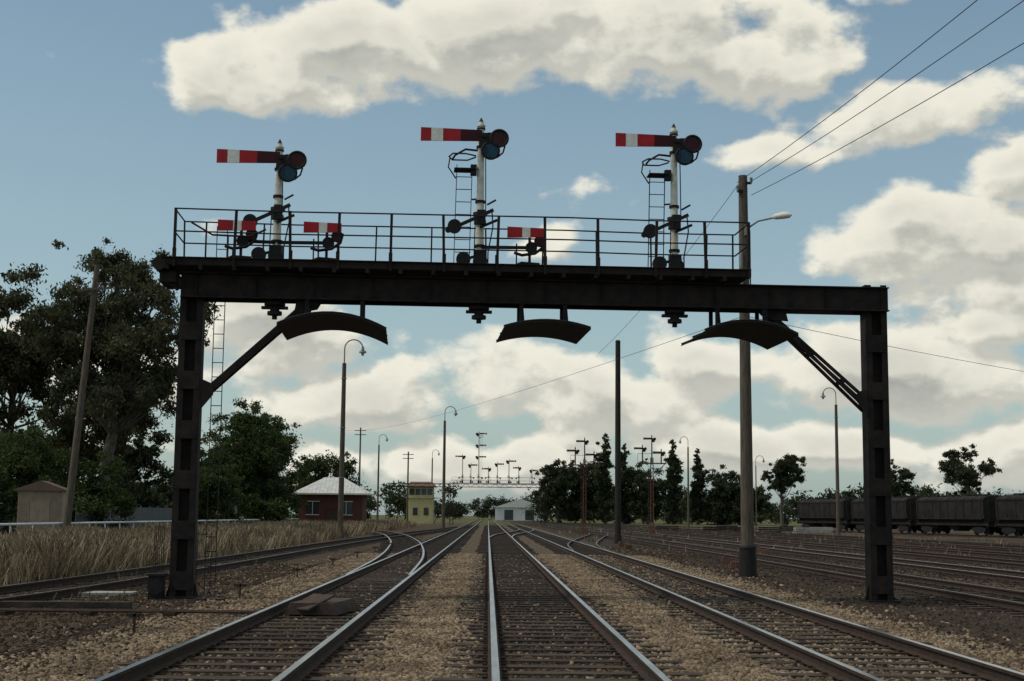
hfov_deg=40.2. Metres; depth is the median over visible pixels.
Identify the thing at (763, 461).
yard lamp
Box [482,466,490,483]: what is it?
semaphore signal
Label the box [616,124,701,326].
semaphore signal
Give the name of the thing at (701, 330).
overhead wires
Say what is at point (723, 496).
broadleaf tree
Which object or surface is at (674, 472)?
poplar tree
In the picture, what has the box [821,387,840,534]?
yard lamp
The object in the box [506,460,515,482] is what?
semaphore signal
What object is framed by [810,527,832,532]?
sleeper stack
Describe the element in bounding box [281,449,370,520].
shade tree
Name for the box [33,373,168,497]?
gum tree
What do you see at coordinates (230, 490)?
bush
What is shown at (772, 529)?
sleeper stack
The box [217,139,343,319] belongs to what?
semaphore signal
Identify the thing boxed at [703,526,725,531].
sleeper stack
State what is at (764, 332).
smoke deflector
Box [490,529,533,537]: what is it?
railway track
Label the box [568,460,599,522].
broadleaf tree
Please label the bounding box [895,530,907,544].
point lever
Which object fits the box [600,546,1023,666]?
cinders
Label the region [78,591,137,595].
concrete cover
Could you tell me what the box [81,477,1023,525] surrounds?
distant trees
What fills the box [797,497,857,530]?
hopper wagon
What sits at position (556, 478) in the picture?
broadleaf tree
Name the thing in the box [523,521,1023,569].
railway track
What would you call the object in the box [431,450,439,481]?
yard lamp
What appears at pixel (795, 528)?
sleeper stack
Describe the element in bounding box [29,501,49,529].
door
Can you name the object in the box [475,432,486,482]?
semaphore signal
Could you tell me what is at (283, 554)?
railway track
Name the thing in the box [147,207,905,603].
signal gantry
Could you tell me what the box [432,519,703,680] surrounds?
railway track
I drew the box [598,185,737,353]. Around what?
overhead wires
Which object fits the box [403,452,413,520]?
telegraph pole
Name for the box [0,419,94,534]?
bush
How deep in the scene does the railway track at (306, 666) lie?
17.97 m
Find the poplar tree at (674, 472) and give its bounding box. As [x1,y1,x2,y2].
[659,439,683,524]
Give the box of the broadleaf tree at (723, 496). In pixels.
[700,464,740,524]
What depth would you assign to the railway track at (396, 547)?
59.82 m
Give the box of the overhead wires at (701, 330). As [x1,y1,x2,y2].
[347,317,1023,430]
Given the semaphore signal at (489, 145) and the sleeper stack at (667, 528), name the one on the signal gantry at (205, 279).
the semaphore signal at (489, 145)
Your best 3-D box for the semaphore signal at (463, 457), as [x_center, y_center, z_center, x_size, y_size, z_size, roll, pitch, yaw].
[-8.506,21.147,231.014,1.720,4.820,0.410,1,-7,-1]
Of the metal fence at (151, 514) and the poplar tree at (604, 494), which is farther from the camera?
the poplar tree at (604, 494)
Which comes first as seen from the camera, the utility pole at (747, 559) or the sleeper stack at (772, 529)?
the utility pole at (747, 559)
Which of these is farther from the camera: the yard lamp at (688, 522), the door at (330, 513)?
the yard lamp at (688, 522)
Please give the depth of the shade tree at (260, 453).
136.76 m
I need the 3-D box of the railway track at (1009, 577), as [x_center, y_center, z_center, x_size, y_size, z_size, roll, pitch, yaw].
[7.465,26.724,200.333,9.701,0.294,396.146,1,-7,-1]
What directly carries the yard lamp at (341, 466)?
on the ground at (472, 544)
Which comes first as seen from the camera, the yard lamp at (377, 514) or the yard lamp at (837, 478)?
the yard lamp at (837, 478)
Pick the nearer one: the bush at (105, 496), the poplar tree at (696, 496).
the bush at (105, 496)
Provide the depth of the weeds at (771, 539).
103.11 m
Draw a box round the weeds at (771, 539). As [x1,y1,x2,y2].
[534,526,1022,554]
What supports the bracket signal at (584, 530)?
on the ground at (472, 544)
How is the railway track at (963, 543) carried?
on the ground at (472, 544)
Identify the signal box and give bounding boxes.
[406,482,445,523]
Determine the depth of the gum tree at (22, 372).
96.47 m
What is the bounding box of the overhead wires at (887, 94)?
[737,0,1023,194]
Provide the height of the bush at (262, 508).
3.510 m
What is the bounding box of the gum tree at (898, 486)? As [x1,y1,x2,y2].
[891,459,917,495]
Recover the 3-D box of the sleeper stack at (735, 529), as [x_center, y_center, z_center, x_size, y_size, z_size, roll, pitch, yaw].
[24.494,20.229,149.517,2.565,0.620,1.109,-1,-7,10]
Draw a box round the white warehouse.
[494,499,543,520]
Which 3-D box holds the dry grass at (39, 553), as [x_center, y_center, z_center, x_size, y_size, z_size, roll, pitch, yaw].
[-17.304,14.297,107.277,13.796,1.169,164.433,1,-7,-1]
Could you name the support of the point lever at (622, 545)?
on the ground at (472, 544)
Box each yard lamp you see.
[337,339,365,537]
[376,434,387,519]
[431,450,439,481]
[441,406,457,527]
[679,436,689,527]
[755,455,764,527]
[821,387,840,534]
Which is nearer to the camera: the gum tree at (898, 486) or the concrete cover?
the concrete cover
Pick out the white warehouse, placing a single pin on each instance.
(512, 510)
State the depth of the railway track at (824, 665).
19.07 m
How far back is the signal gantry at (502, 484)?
230.46 m
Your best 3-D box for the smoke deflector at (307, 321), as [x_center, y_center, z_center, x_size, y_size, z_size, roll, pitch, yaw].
[-3.382,-0.403,26.772,2.014,0.681,2.300,1,-7,-4]
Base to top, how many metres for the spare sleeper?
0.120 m
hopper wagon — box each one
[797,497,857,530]
[851,496,922,532]
[915,494,1002,534]
[995,493,1023,535]
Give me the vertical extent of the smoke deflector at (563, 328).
0.591 m
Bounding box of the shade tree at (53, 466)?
[11,420,119,529]
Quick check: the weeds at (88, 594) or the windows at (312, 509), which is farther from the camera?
the windows at (312, 509)
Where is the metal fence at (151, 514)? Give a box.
[75,505,171,527]
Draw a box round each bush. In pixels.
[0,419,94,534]
[0,430,14,501]
[18,447,139,531]
[152,460,244,519]
[170,463,257,523]
[237,493,291,521]
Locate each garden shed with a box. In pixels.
[15,481,66,531]
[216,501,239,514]
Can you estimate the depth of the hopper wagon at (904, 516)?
149.71 m
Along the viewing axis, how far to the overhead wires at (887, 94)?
29.34 m
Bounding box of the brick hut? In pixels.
[292,477,373,521]
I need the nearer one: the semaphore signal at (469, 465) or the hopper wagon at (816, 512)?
the hopper wagon at (816, 512)
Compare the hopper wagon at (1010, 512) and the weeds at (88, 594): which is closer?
the weeds at (88, 594)
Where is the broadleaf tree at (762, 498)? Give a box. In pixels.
[737,484,773,524]
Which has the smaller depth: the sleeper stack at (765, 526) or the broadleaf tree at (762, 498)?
the sleeper stack at (765, 526)
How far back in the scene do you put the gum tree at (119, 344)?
89.76 m
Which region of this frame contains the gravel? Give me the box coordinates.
[0,563,361,680]
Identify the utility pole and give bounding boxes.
[62,265,110,527]
[736,175,791,576]
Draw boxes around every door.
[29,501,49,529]
[326,509,334,520]
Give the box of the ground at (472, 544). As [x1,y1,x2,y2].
[0,514,1023,680]
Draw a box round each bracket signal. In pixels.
[567,437,598,533]
[634,435,666,533]
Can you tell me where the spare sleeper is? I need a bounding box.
[0,601,132,608]
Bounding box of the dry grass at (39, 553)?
[0,518,416,585]
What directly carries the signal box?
on the ground at (472, 544)
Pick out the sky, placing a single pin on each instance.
(115, 115)
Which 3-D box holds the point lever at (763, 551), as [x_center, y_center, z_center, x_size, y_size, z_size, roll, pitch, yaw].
[11.069,8.926,61.582,0.757,0.945,0.500,-1,-7,13]
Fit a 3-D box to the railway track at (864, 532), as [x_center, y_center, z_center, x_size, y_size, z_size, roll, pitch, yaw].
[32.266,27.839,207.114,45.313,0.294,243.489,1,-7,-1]
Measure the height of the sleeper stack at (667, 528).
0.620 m
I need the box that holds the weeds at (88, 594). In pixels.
[23,548,358,627]
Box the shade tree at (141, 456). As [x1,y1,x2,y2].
[98,426,173,507]
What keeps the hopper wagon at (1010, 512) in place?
on the railway track at (864, 532)
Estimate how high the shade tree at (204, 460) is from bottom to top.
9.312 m
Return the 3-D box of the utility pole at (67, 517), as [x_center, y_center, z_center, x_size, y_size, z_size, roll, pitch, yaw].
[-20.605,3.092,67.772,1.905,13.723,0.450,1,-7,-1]
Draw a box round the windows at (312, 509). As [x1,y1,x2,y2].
[306,501,352,514]
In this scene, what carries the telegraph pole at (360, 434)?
on the ground at (472, 544)
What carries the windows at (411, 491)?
in the signal box
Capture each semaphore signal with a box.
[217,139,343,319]
[421,118,543,323]
[455,454,465,482]
[468,463,476,482]
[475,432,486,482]
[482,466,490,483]
[495,462,503,482]
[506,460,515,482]
[513,466,520,482]
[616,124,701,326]
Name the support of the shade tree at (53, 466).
on the ground at (472, 544)
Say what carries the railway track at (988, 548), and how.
on the ground at (472, 544)
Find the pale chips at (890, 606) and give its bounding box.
[603,547,1020,618]
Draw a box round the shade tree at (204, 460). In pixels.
[164,447,245,518]
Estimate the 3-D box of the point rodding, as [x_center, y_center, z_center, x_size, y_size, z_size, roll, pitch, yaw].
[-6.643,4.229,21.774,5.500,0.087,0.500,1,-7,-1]
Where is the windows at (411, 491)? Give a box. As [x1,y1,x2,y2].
[409,489,432,514]
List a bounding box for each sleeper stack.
[655,526,678,530]
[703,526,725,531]
[716,526,737,529]
[729,527,740,531]
[757,526,779,530]
[758,527,781,532]
[780,526,793,530]
[793,527,817,533]
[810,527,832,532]
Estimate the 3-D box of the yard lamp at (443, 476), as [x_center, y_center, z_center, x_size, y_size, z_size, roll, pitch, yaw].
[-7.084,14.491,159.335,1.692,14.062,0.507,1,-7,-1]
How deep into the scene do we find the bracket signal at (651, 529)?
126.65 m
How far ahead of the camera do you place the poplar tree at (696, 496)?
298.35 m
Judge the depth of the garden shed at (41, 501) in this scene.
68.13 m
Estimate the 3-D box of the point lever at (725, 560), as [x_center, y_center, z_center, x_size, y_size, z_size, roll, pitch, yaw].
[7.058,6.767,44.633,0.757,0.945,0.500,1,-7,-1]
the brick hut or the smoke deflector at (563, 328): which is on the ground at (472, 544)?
the brick hut
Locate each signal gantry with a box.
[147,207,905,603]
[385,477,544,524]
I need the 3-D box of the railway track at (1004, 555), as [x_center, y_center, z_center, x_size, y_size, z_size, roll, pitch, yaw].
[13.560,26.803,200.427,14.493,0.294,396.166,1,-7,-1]
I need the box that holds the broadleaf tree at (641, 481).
[623,458,673,523]
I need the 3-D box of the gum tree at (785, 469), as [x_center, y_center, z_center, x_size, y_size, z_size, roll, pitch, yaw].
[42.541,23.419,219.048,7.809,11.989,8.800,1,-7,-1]
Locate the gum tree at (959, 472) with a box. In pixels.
[937,443,1001,529]
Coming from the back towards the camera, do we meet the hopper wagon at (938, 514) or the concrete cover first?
the hopper wagon at (938, 514)
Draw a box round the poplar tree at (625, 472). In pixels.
[611,443,636,523]
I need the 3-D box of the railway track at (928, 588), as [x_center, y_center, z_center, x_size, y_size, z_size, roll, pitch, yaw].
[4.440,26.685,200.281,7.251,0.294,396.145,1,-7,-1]
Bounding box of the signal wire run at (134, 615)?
[0,534,422,655]
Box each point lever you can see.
[618,530,632,548]
[721,552,738,567]
[756,533,771,553]
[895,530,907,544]
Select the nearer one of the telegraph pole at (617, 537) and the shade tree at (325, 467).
the telegraph pole at (617, 537)
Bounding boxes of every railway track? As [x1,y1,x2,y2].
[0,526,468,600]
[89,519,482,680]
[334,530,433,580]
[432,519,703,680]
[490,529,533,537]
[499,520,1023,680]
[506,521,1023,617]
[515,521,1023,585]
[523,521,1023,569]
[530,521,1023,559]
[537,521,1023,552]
[544,521,1023,548]
[545,522,1023,537]
[567,533,612,551]
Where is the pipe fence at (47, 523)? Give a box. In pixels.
[0,518,298,532]
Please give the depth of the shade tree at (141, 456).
114.06 m
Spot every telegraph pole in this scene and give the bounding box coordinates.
[355,427,365,485]
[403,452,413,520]
[614,340,621,543]
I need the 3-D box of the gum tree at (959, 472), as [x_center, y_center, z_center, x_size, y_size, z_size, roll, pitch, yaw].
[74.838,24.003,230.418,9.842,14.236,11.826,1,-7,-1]
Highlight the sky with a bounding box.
[0,0,1023,518]
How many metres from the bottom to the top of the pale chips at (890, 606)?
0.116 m
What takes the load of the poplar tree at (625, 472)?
on the ground at (472, 544)
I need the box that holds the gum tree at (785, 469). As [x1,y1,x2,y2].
[760,453,806,525]
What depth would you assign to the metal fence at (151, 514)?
91.49 m
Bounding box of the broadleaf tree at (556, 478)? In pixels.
[530,458,584,522]
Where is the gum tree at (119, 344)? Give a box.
[4,237,223,484]
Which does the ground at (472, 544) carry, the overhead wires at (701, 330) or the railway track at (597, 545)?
the railway track at (597, 545)
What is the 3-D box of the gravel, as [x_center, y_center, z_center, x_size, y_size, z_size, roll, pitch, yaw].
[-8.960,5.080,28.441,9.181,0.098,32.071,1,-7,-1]
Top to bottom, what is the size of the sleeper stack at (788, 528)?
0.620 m
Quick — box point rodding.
[0,608,259,616]
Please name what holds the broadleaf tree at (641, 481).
on the ground at (472, 544)
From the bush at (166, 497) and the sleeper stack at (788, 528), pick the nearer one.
the bush at (166, 497)
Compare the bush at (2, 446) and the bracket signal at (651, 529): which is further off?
the bracket signal at (651, 529)
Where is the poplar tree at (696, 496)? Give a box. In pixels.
[685,448,709,524]
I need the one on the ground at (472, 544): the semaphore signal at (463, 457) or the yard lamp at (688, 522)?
the yard lamp at (688, 522)
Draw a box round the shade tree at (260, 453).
[200,398,320,518]
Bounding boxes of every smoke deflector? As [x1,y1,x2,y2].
[276,299,387,344]
[496,303,590,343]
[681,307,798,349]
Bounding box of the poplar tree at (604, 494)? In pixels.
[592,433,614,523]
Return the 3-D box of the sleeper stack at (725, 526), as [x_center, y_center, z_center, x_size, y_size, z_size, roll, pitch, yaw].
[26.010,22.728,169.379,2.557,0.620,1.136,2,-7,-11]
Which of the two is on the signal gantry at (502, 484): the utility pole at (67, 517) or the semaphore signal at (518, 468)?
the semaphore signal at (518, 468)
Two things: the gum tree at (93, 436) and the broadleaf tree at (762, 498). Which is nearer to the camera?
the gum tree at (93, 436)
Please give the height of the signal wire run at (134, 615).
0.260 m
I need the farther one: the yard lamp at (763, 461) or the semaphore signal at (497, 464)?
the semaphore signal at (497, 464)
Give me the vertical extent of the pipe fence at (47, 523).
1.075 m
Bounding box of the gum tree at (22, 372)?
[0,262,85,532]

